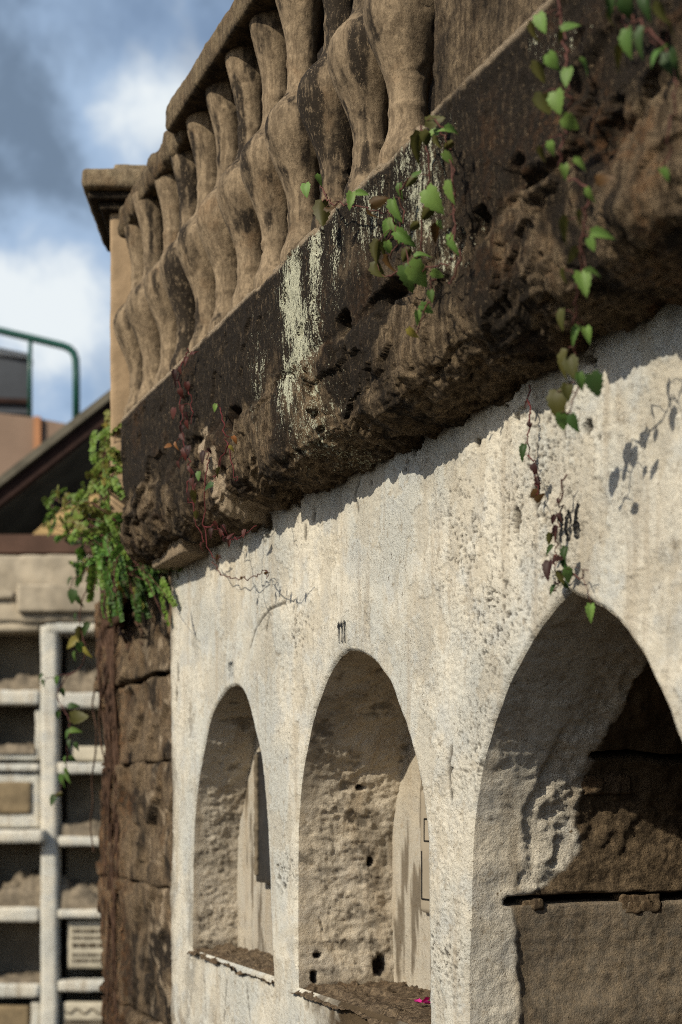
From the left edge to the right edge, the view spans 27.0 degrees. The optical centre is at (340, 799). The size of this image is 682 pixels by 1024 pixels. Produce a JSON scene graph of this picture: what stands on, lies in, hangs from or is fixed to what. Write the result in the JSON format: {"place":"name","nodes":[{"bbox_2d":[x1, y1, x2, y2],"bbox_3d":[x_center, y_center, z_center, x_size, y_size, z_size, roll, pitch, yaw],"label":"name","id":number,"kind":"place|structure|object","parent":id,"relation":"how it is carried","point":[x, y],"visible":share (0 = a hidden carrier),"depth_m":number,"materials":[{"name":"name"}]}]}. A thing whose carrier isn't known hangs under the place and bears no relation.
{"place":"outdoors","nodes":[
{"label":"outdoors","id":0,"kind":"place"},
{"bbox_2d":[0,0,233,423],"label":"sky","id":1,"kind":"structure","parent":0,"point":[90,84],"materials":[{"name":"blue"}]},
{"bbox_3d":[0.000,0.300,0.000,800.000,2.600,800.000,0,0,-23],"label":"ground","id":2,"kind":"structure","parent":0,"visible":0},
{"bbox_2d":[0,413,65,475],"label":"brown building","id":3,"kind":"structure","parent":2,"relation":"on","point":[21,437],"depth_m":15.00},
{"bbox_2d":[0,348,32,416],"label":"water tank","id":4,"kind":"object","parent":3,"relation":"on","point":[13,382],"visible":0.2,"depth_m":15.50,"materials":[{"name":"grey metal"}]},
{"bbox_2d":[0,327,79,418],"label":"pipe frame","id":5,"kind":"object","parent":3,"relation":"on","point":[64,346],"visible":0.91,"depth_m":15.22,"materials":[{"name":"green metal"}]},
{"bbox_2d":[0,554,104,1023],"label":"tomb grid","id":6,"kind":"object","parent":2,"relation":"on","point":[35,602],"visible":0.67,"depth_m":9.60,"materials":[{"name":"paint"}]},
{"bbox_2d":[0,390,110,1023],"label":"shed","id":7,"kind":"structure","parent":2,"relation":"on","point":[36,475],"depth_m":10.02,"materials":[{"name":"paint"}]},
{"bbox_2d":[93,538,208,1023],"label":"stone pilaster","id":8,"kind":"object","parent":2,"relation":"on","point":[144,804],"visible":0.3,"depth_m":5.14,"materials":[{"name":"brown stone"}]},
{"bbox_2d":[82,164,145,512],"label":"balustrade pier","id":9,"kind":"structure","parent":8,"relation":"on","point":[107,191],"depth_m":5.00,"materials":[{"name":"stone"}]},
{"bbox_2d":[170,303,681,1023],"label":"niche wall","id":10,"kind":"structure","parent":2,"relation":"on","point":[374,655],"depth_m":2.92,"materials":[{"name":"white paint"}]},
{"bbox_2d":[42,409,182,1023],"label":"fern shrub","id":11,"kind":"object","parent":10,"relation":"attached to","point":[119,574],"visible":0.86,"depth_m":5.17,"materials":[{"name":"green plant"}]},
{"bbox_2d":[39,569,96,805],"bbox_3d":[-1.079,-0.418,5.532,0.105,0.894,0.978,0,0,-21],"label":"hanging vine","id":12,"kind":"object","parent":11,"relation":"hanging from","point":[78,717],"visible":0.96,"depth_m":5.43,"materials":[{"name":"green plant"}]},
{"bbox_2d":[212,554,269,580],"bbox_3d":[-0.283,-0.642,3.917,0.031,0.126,0.502,0,0,-23],"label":"creeper tendril","id":13,"kind":"object","parent":10,"relation":"attached to","point":[217,556],"visible":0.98,"depth_m":3.99,"materials":[{"name":"brown plant"}]},
{"bbox_2d":[253,752,270,883],"bbox_3d":[-0.174,0.051,4.136,0.050,0.396,0.362,0,0,-23],"label":"memorial plaque","id":14,"kind":"object","parent":10,"relation":"attached to","point":[261,866],"visible":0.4,"depth_m":4.26,"materials":[{"name":"black stone"}]},
{"bbox_2d":[120,0,681,572],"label":"stone cornice","id":15,"kind":"structure","parent":10,"relation":"on","point":[310,366],"depth_m":2.58,"materials":[{"name":"brown stone"}]},
{"bbox_2d":[164,348,256,559],"bbox_3d":[-0.350,-0.924,3.684,0.049,0.618,0.688,0,0,-23],"label":"red creeper","id":16,"kind":"object","parent":15,"relation":"attached to","point":[185,452],"visible":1,"depth_m":3.78,"materials":[{"name":"red leaf"},{"name":"red-brown stem"},{"name":"green leaf"}]},
{"bbox_2d":[113,0,434,415],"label":"balustrade","id":17,"kind":"object","parent":15,"relation":"on","point":[272,106],"visible":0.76,"depth_m":3.61,"materials":[{"name":"stone"}]},
{"bbox_2d":[300,115,461,337],"bbox_3d":[0.061,-1.063,2.678,0.071,0.478,0.700,0,0,-23],"label":"ivy tuft","id":18,"kind":"object","parent":15,"relation":"attached to","point":[411,272],"visible":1,"depth_m":2.51,"materials":[{"name":"green plant"}]},
{"bbox_2d":[433,0,546,107],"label":"balustrade pier","id":19,"kind":"structure","parent":15,"relation":"on","point":[470,36],"depth_m":2.55,"materials":[{"name":"stone"}]},
{"bbox_2d":[519,384,544,502],"bbox_3d":[0.338,-0.626,2.493,0.029,0.226,0.082,0,0,-15],"label":"wall creeper","id":20,"kind":"object","parent":15,"relation":"hanging from","point":[536,495],"depth_m":2.50,"materials":[{"name":"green plant"}]},
{"bbox_2d":[526,0,614,432],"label":"hanging vine","id":21,"kind":"object","parent":15,"relation":"hanging from","point":[547,102],"visible":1,"depth_m":2.05,"materials":[{"name":"green plant"}]},
{"bbox_2d":[605,0,679,181],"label":"hanging vine","id":22,"kind":"object","parent":15,"relation":"hanging from","point":[668,62],"visible":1,"depth_m":1.87,"materials":[{"name":"green plant"}]},
{"bbox_2d":[414,997,429,1003],"bbox_3d":[0.192,0.458,3.244,0.036,0.018,0.060,0,0,-23],"label":"petal","id":23,"kind":"object","parent":10,"relation":"on","point":[419,1000],"visible":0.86,"depth_m":3.25,"materials":[{"name":"pink plant"}]},
{"bbox_2d":[421,790,429,912],"bbox_3d":[0.274,0.128,3.417,0.029,0.310,0.340,0,0,-23],"label":"memorial plaque","id":24,"kind":"object","parent":10,"relation":"attached to","point":[425,895],"visible":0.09,"depth_m":3.54,"materials":[{"name":"beige stone"}]},
{"bbox_2d":[541,474,594,622],"bbox_3d":[0.373,-0.420,2.397,0.055,0.261,0.160,0,0,-23],"label":"wall creeper","id":25,"kind":"object","parent":10,"relation":"attached to","point":[567,573],"depth_m":2.41,"materials":[{"name":"green plant"}]}
]}

